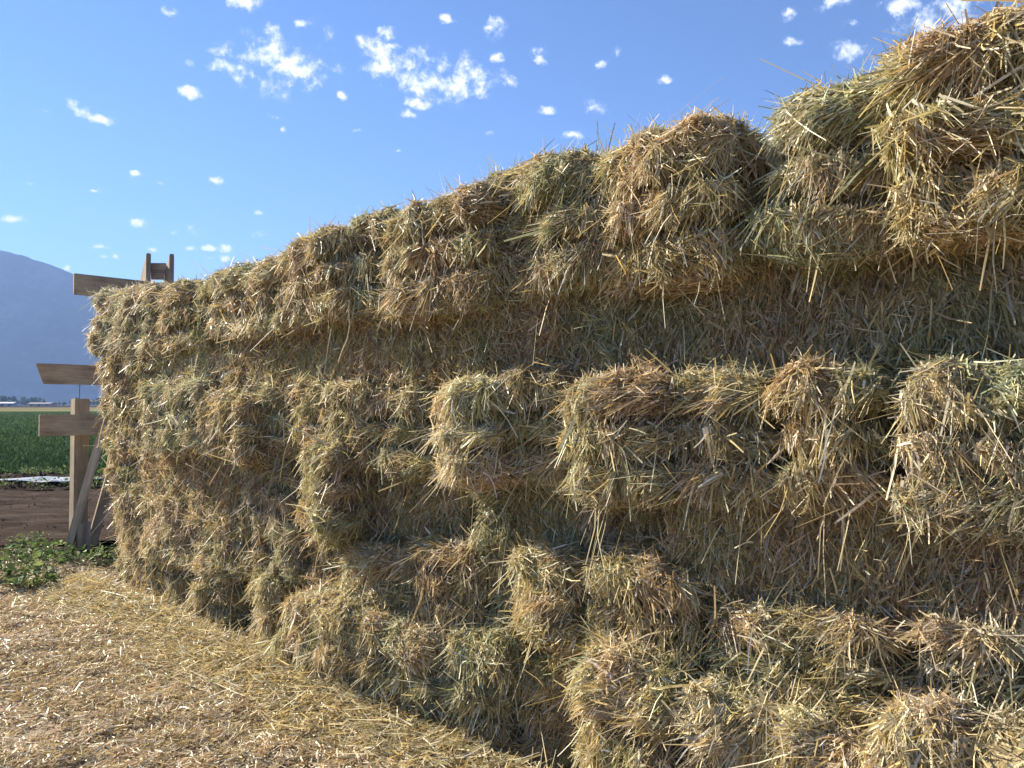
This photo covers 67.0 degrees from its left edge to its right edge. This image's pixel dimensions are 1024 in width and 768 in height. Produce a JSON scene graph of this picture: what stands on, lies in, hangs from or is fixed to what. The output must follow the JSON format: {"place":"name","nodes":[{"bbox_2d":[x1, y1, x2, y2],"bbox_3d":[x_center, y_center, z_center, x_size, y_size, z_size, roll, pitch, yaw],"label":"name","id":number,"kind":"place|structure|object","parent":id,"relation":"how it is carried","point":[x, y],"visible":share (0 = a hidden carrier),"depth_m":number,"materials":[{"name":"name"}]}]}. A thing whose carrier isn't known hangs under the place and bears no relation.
{"place":"outdoors","nodes":[
{"label":"outdoors","id":0,"kind":"place"},
{"bbox_2d":[0,402,18,405],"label":"farm building","id":1,"kind":"structure","parent":0,"point":[9,403],"depth_m":695.71,"materials":[{"name":"white metal"}]},
{"bbox_2d":[28,402,55,405],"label":"farm building","id":2,"kind":"structure","parent":0,"point":[42,404],"depth_m":815.29,"materials":[{"name":"white metal"}]},
{"bbox_2d":[0,407,100,410],"bbox_3d":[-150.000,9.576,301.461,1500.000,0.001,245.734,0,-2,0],"label":"stubble field","id":3,"kind":"structure","parent":0,"point":[40,409],"depth_m":246.11,"materials":[{"name":"beige plant"}]},
{"bbox_2d":[0,250,105,404],"bbox_3d":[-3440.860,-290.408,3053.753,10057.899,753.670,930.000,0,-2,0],"label":"mountain","id":4,"kind":"structure","parent":0,"point":[44,318],"depth_m":2917.72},
{"bbox_2d":[0,472,105,489],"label":"soil ridge","id":5,"kind":"structure","parent":0,"point":[8,486],"depth_m":14.59,"materials":[{"name":"brown soil"}]},
{"bbox_2d":[0,476,100,481],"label":"plastic sheet","id":6,"kind":"object","parent":5,"relation":"on","point":[50,478],"visible":0.64,"depth_m":14.82,"materials":[{"name":"white plastic"}]},
{"bbox_2d":[0,471,114,546],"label":"soil clods","id":7,"kind":"object","parent":5,"relation":"on","point":[49,483],"visible":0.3,"depth_m":14.58,"materials":[{"name":"brown soil"}]},
{"bbox_2d":[0,411,108,474],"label":"field","id":8,"kind":"structure","parent":0,"point":[22,423],"depth_m":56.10,"materials":[{"name":"green plant"}]},
{"bbox_2d":[0,489,120,545],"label":"dirt track","id":9,"kind":"structure","parent":0,"point":[22,509],"depth_m":11.01,"materials":[{"name":"brown soil"}]},
{"bbox_2d":[0,405,121,571],"bbox_3d":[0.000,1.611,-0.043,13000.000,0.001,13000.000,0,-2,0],"label":"ground","id":10,"kind":"structure","parent":0,"point":[19,524],"depth_m":8.66,"materials":[{"name":"soil"}]},
{"bbox_2d":[1,533,54,559],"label":"weed","id":11,"kind":"object","parent":10,"relation":"on","point":[21,535],"visible":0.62,"depth_m":8.00,"materials":[{"name":"green plant"}]},
{"bbox_2d":[17,539,80,568],"bbox_3d":[-4.450,1.641,7.410,0.531,0.327,0.542,0,-2,0],"label":"weed","id":12,"kind":"object","parent":10,"relation":"on","point":[51,543],"visible":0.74,"depth_m":7.42,"materials":[{"name":"green plant"}]},
{"bbox_2d":[0,395,101,405],"bbox_3d":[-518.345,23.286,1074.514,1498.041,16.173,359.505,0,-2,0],"label":"treeline","id":13,"kind":"object","parent":10,"relation":"on","point":[21,401],"visible":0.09,"depth_m":977.80,"materials":[{"name":"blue plant"}]},
{"bbox_2d":[0,465,107,588],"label":"ground weeds","id":14,"kind":"object","parent":10,"relation":"on","point":[29,539],"visible":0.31,"depth_m":8.88,"materials":[{"name":"green plant"}]},
{"bbox_2d":[56,544,113,570],"bbox_3d":[-4.171,1.688,7.571,0.520,0.243,0.534,0,-2,0],"label":"weed","id":15,"kind":"object","parent":10,"relation":"on","point":[77,553],"visible":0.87,"depth_m":7.59,"materials":[{"name":"green plant"}]},
{"bbox_2d":[82,542,119,565],"bbox_3d":[-4.158,1.704,7.793,0.362,0.212,0.416,-1,-2,20],"label":"weed","id":16,"kind":"object","parent":10,"relation":"on","point":[97,547],"visible":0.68,"depth_m":7.79,"materials":[{"name":"green plant"}]},
{"bbox_2d":[36,253,173,550],"bbox_3d":[-4.565,0.138,8.975,0.454,3.429,1.797,-1,-2,42],"label":"timber frame","id":17,"kind":"object","parent":10,"relation":"on","point":[77,424],"visible":0.58,"depth_m":8.59,"materials":[{"name":"brown wood"}]},
{"bbox_2d":[0,545,546,767],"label":"straw ground","id":18,"kind":"structure","parent":0,"point":[38,726],"depth_m":3.86,"materials":[{"name":"beige plant"}]},
{"bbox_2d":[0,533,43,576],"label":"weed","id":19,"kind":"object","parent":18,"relation":"on","point":[4,557],"visible":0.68,"depth_m":7.13,"materials":[{"name":"green plant"}]},
{"bbox_2d":[4,561,58,589],"bbox_3d":[-4.175,1.660,6.724,0.416,0.244,0.456,1,-2,-30],"label":"weed","id":20,"kind":"object","parent":18,"relation":"on","point":[16,578],"visible":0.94,"depth_m":6.68,"materials":[{"name":"green plant"}]},
{"bbox_2d":[108,538,198,607],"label":"hay bale","id":21,"kind":"object","parent":18,"relation":"on","point":[163,584],"visible":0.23,"depth_m":6.37,"materials":[{"name":"plant"}]},
{"bbox_2d":[91,476,146,568],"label":"hay bale","id":22,"kind":"object","parent":21,"relation":"on","point":[129,522],"visible":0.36,"depth_m":6.67,"materials":[{"name":"plant"}]},
{"bbox_2d":[95,430,143,515],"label":"hay bale","id":23,"kind":"object","parent":22,"relation":"on","point":[121,468],"visible":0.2,"depth_m":6.78,"materials":[{"name":"plant"}]},
{"bbox_2d":[85,394,155,461],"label":"hay bale","id":24,"kind":"object","parent":23,"relation":"on","point":[118,432],"visible":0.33,"depth_m":6.80,"materials":[{"name":"plant"}]},
{"bbox_2d":[88,350,165,446],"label":"hay bale","id":25,"kind":"object","parent":24,"relation":"on","point":[121,381],"visible":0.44,"depth_m":6.81,"materials":[{"name":"plant"}]},
{"bbox_2d":[80,275,170,360],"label":"hay bale","id":26,"kind":"object","parent":25,"relation":"on","point":[124,318],"visible":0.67,"depth_m":6.73,"materials":[{"name":"plant"}]},
{"bbox_2d":[117,488,193,583],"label":"hay bale","id":27,"kind":"object","parent":21,"relation":"on","point":[157,540],"visible":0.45,"depth_m":6.12,"materials":[{"name":"plant"}]},
{"bbox_2d":[129,442,245,546],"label":"hay bale","id":28,"kind":"object","parent":27,"relation":"on","point":[199,492],"visible":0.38,"depth_m":5.81,"materials":[{"name":"plant"}]},
{"bbox_2d":[123,358,220,480],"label":"hay bale","id":29,"kind":"object","parent":28,"relation":"on","point":[173,429],"visible":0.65,"depth_m":5.76,"materials":[{"name":"plant"}]},
{"bbox_2d":[145,331,229,388],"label":"hay bale","id":30,"kind":"object","parent":29,"relation":"on","point":[209,360],"visible":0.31,"depth_m":5.86,"materials":[{"name":"plant"}]},
{"bbox_2d":[140,258,221,376],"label":"hay bale","id":31,"kind":"object","parent":30,"relation":"on","point":[180,302],"visible":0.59,"depth_m":5.95,"materials":[{"name":"plant"}]},
{"bbox_2d":[198,246,288,356],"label":"hay bale","id":32,"kind":"object","parent":30,"relation":"on","point":[241,307],"visible":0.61,"depth_m":5.22,"materials":[{"name":"plant"}]},
{"bbox_2d":[163,543,256,629],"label":"hay bale","id":33,"kind":"object","parent":18,"relation":"on","point":[213,599],"visible":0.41,"depth_m":5.48,"materials":[{"name":"plant"}]},
{"bbox_2d":[169,507,241,591],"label":"hay bale","id":34,"kind":"object","parent":33,"relation":"on","point":[216,537],"visible":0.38,"depth_m":5.61,"materials":[{"name":"plant"}]},
{"bbox_2d":[235,552,313,651],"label":"hay bale","id":35,"kind":"object","parent":18,"relation":"on","point":[265,592],"visible":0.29,"depth_m":4.93,"materials":[{"name":"plant"}]},
{"bbox_2d":[252,513,318,589],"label":"hay bale","id":36,"kind":"object","parent":35,"relation":"on","point":[288,564],"visible":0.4,"depth_m":4.88,"materials":[{"name":"plant"}]},
{"bbox_2d":[216,456,312,547],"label":"hay bale","id":37,"kind":"object","parent":36,"relation":"on","point":[275,512],"visible":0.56,"depth_m":5.09,"materials":[{"name":"plant"}]},
{"bbox_2d":[183,378,280,490],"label":"hay bale","id":38,"kind":"object","parent":37,"relation":"on","point":[227,414],"visible":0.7,"depth_m":5.13,"materials":[{"name":"plant"}]},
{"bbox_2d":[216,331,292,392],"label":"hay bale","id":39,"kind":"object","parent":38,"relation":"on","point":[252,362],"visible":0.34,"depth_m":5.24,"materials":[{"name":"plant"}]},
{"bbox_2d":[237,374,305,498],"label":"hay bale","id":40,"kind":"object","parent":37,"relation":"on","point":[275,397],"visible":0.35,"depth_m":5.00,"materials":[{"name":"plant"}]},
{"bbox_2d":[279,318,376,408],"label":"hay bale","id":41,"kind":"object","parent":40,"relation":"on","point":[308,358],"visible":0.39,"depth_m":4.61,"materials":[{"name":"plant"}]},
{"bbox_2d":[0,564,562,767],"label":"fallen straw","id":42,"kind":"object","parent":18,"relation":"on","point":[101,594],"visible":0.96,"depth_m":4.26,"materials":[{"name":"beige plant"}]},
{"bbox_2d":[258,566,350,693],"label":"hay bale","id":43,"kind":"object","parent":18,"relation":"on","point":[295,645],"visible":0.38,"depth_m":4.39,"materials":[{"name":"plant"}]},
{"bbox_2d":[287,532,375,588],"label":"hay bale","id":44,"kind":"object","parent":43,"relation":"on","point":[318,575],"visible":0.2,"depth_m":4.66,"materials":[{"name":"plant"}]},
{"bbox_2d":[280,423,383,573],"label":"hay bale","id":45,"kind":"object","parent":44,"relation":"on","point":[338,511],"visible":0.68,"depth_m":4.36,"materials":[{"name":"plant"}]},
{"bbox_2d":[279,368,381,476],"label":"hay bale","id":46,"kind":"object","parent":45,"relation":"on","point":[330,414],"visible":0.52,"depth_m":4.45,"materials":[{"name":"plant"}]},
{"bbox_2d":[254,212,373,364],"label":"hay bale","id":47,"kind":"object","parent":46,"relation":"on","point":[310,266],"visible":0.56,"depth_m":4.50,"materials":[{"name":"plant"}]},
{"bbox_2d":[299,584,406,715],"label":"hay bale","id":48,"kind":"object","parent":18,"relation":"on","point":[344,628],"visible":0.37,"depth_m":4.06,"materials":[{"name":"plant"}]},
{"bbox_2d":[311,532,425,668],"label":"hay bale","id":49,"kind":"object","parent":48,"relation":"on","point":[372,567],"visible":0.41,"depth_m":4.13,"materials":[{"name":"plant"}]},
{"bbox_2d":[352,469,487,547],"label":"hay bale","id":50,"kind":"object","parent":49,"relation":"on","point":[441,511],"visible":0.27,"depth_m":4.17,"materials":[{"name":"plant"}]},
{"bbox_2d":[355,592,447,734],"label":"hay bale","id":51,"kind":"object","parent":18,"relation":"on","point":[408,678],"visible":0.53,"depth_m":3.77,"materials":[{"name":"plant"}]},
{"bbox_2d":[418,605,543,755],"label":"hay bale","id":52,"kind":"object","parent":18,"relation":"on","point":[473,701],"visible":0.48,"depth_m":3.52,"materials":[{"name":"plant"}]},
{"bbox_2d":[379,515,494,629],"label":"hay bale","id":53,"kind":"object","parent":52,"relation":"on","point":[438,574],"visible":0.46,"depth_m":3.82,"materials":[{"name":"plant"}]},
{"bbox_2d":[326,370,452,532],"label":"hay bale","id":54,"kind":"object","parent":53,"relation":"on","point":[395,427],"visible":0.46,"depth_m":4.08,"materials":[{"name":"plant"}]},
{"bbox_2d":[349,312,463,412],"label":"hay bale","id":55,"kind":"object","parent":54,"relation":"on","point":[403,355],"visible":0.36,"depth_m":4.06,"materials":[{"name":"plant"}]},
{"bbox_2d":[324,199,407,326],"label":"hay bale","id":56,"kind":"object","parent":55,"relation":"on","point":[366,228],"visible":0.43,"depth_m":4.23,"materials":[{"name":"plant"}]},
{"bbox_2d":[504,648,594,767],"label":"hay bale","id":57,"kind":"object","parent":18,"relation":"on","point":[547,717],"visible":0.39,"depth_m":3.39,"materials":[{"name":"plant"}]},
{"bbox_2d":[459,548,551,704],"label":"hay bale","id":58,"kind":"object","parent":57,"relation":"on","point":[500,599],"visible":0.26,"depth_m":3.67,"materials":[{"name":"plant"}]},
{"bbox_2d":[458,484,526,601],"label":"hay bale","id":59,"kind":"object","parent":58,"relation":"on","point":[485,531],"visible":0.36,"depth_m":3.64,"materials":[{"name":"plant"}]},
{"bbox_2d":[404,362,536,549],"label":"hay bale","id":60,"kind":"object","parent":59,"relation":"on","point":[473,434],"visible":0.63,"depth_m":3.49,"materials":[{"name":"plant"}]},
{"bbox_2d":[484,344,595,517],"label":"hay bale","id":61,"kind":"object","parent":59,"relation":"on","point":[533,459],"visible":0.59,"depth_m":3.38,"materials":[{"name":"plant"}]},
{"bbox_2d":[436,280,572,388],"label":"hay bale","id":62,"kind":"object","parent":61,"relation":"on","point":[514,330],"visible":0.4,"depth_m":3.60,"materials":[{"name":"plant"}]},
{"bbox_2d":[338,167,522,372],"bbox_3d":[-0.126,-0.538,4.223,1.424,1.019,1.436,-3,-3,44],"label":"hay bale","id":63,"kind":"object","parent":62,"relation":"on","point":[433,259],"visible":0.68,"depth_m":3.70,"materials":[{"name":"plant"}]},
{"bbox_2d":[460,155,551,308],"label":"hay bale","id":64,"kind":"object","parent":62,"relation":"on","point":[509,261],"visible":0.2,"depth_m":3.52,"materials":[{"name":"plant"}]},
{"bbox_2d":[487,525,603,699],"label":"hay bale","id":65,"kind":"object","parent":57,"relation":"on","point":[541,595],"visible":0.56,"depth_m":3.23,"materials":[{"name":"plant"}]},
{"bbox_2d":[534,352,708,601],"bbox_3d":[0.721,0.310,3.320,0.804,1.031,1.525,-4,-4,42],"label":"hay bale","id":66,"kind":"object","parent":65,"relation":"on","point":[613,438],"visible":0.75,"depth_m":2.93,"materials":[{"name":"plant"}]},
{"bbox_2d":[534,234,814,406],"bbox_3d":[0.778,-0.244,3.273,1.409,0.722,0.924,-1,-2,43],"label":"hay bale","id":67,"kind":"object","parent":66,"relation":"on","point":[687,328],"visible":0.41,"depth_m":2.99,"materials":[{"name":"plant"}]},
{"bbox_2d":[486,123,641,358],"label":"hay bale","id":68,"kind":"object","parent":67,"relation":"on","point":[568,258],"visible":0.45,"depth_m":3.22,"materials":[{"name":"plant"}]},
{"bbox_2d":[586,77,794,321],"bbox_3d":[0.927,-0.634,3.232,1.447,0.907,0.874,1,-3,-44],"label":"hay bale","id":69,"kind":"object","parent":67,"relation":"on","point":[678,189],"visible":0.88,"depth_m":2.80,"materials":[{"name":"plant"}]},
{"bbox_2d":[527,613,713,767],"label":"hay bale","id":70,"kind":"object","parent":18,"relation":"on","point":[613,691],"visible":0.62,"depth_m":2.79,"materials":[{"name":"plant"}]},
{"bbox_2d":[549,533,725,711],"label":"hay bale","id":71,"kind":"object","parent":70,"relation":"on","point":[638,585],"visible":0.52,"depth_m":2.91,"materials":[{"name":"plant"}]},
{"bbox_2d":[475,480,669,557],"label":"hay bale","id":72,"kind":"object","parent":71,"relation":"on","point":[536,524],"visible":0.19,"depth_m":3.39,"materials":[{"name":"plant"}]},
{"bbox_2d":[673,575,825,729],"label":"hay bale","id":73,"kind":"object","parent":70,"relation":"on","point":[736,650],"visible":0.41,"depth_m":2.61,"materials":[{"name":"plant"}]},
{"bbox_2d":[644,335,803,590],"bbox_3d":[1.089,0.243,3.089,0.702,0.923,1.452,-3,-3,44],"label":"hay bale","id":74,"kind":"object","parent":73,"relation":"on","point":[730,450],"visible":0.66,"depth_m":2.71,"materials":[{"name":"plant"}]},
{"bbox_2d":[645,666,786,767],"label":"hay bale","id":75,"kind":"object","parent":18,"relation":"on","point":[714,717],"visible":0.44,"depth_m":2.53,"materials":[{"name":"plant"}]},
{"bbox_2d":[731,667,870,767],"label":"hay bale","id":76,"kind":"object","parent":18,"relation":"on","point":[818,742],"visible":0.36,"depth_m":2.34,"materials":[{"name":"plant"}]},
{"bbox_2d":[827,663,998,767],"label":"hay bale","id":77,"kind":"object","parent":18,"relation":"on","point":[913,727],"visible":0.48,"depth_m":2.12,"materials":[{"name":"plant"}]},
{"bbox_2d":[755,575,930,739],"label":"hay bale","id":78,"kind":"object","parent":77,"relation":"on","point":[870,646],"visible":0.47,"depth_m":2.38,"materials":[{"name":"plant"}]},
{"bbox_2d":[656,493,938,661],"bbox_3d":[1.084,0.686,2.878,1.347,0.884,0.975,-1,-2,44],"label":"hay bale","id":79,"kind":"object","parent":78,"relation":"on","point":[769,562],"visible":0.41,"depth_m":2.59,"materials":[{"name":"plant"}]},
{"bbox_2d":[733,331,917,603],"bbox_3d":[1.298,0.293,2.801,0.646,0.927,1.495,0,-1,43],"label":"hay bale","id":80,"kind":"object","parent":78,"relation":"on","point":[832,466],"visible":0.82,"depth_m":2.43,"materials":[{"name":"plant"}]},
{"bbox_2d":[729,16,937,325],"bbox_3d":[1.320,-0.633,2.856,0.770,0.929,1.500,9,5,41],"label":"hay bale","id":81,"kind":"object","parent":80,"relation":"on","point":[815,223],"visible":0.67,"depth_m":2.43,"materials":[{"name":"plant"}]},
{"bbox_2d":[894,601,1023,730],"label":"hay bale","id":82,"kind":"object","parent":77,"relation":"on","point":[967,652],"visible":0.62,"depth_m":2.16,"materials":[{"name":"plant"}]},
{"bbox_2d":[854,277,1023,604],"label":"hay bale","id":83,"kind":"object","parent":82,"relation":"on","point":[960,445],"visible":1,"depth_m":2.12,"materials":[{"name":"plant"}]},
{"bbox_2d":[775,241,1023,380],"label":"hay bale","id":84,"kind":"object","parent":83,"relation":"on","point":[931,312],"visible":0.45,"depth_m":2.42,"materials":[{"name":"plant"}]},
{"bbox_2d":[836,0,1023,295],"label":"hay bale","id":85,"kind":"object","parent":84,"relation":"on","point":[952,139],"visible":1,"depth_m":2.11,"materials":[{"name":"plant"}]},
{"bbox_2d":[954,678,1023,767],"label":"hay bale","id":86,"kind":"object","parent":18,"relation":"on","point":[1005,736],"visible":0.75,"depth_m":2.01,"materials":[{"name":"plant"}]},
{"bbox_2d":[891,522,1023,750],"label":"hay bale","id":87,"kind":"object","parent":86,"relation":"on","point":[968,580],"visible":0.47,"depth_m":2.25,"materials":[{"name":"plant"}]},
{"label":"hay bale","id":88,"kind":"object","parent":18,"relation":"on","visible":0},
{"bbox_2d":[218,508,277,627],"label":"hay bale","id":89,"kind":"object","parent":88,"relation":"on","point":[248,562],"visible":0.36,"depth_m":5.27,"materials":[{"name":"plant"}]},
{"bbox_2d":[0,0,1022,282],"label":"sky","id":90,"kind":"structure","parent":0,"point":[206,132],"materials":[{"name":"blue"}]}
]}

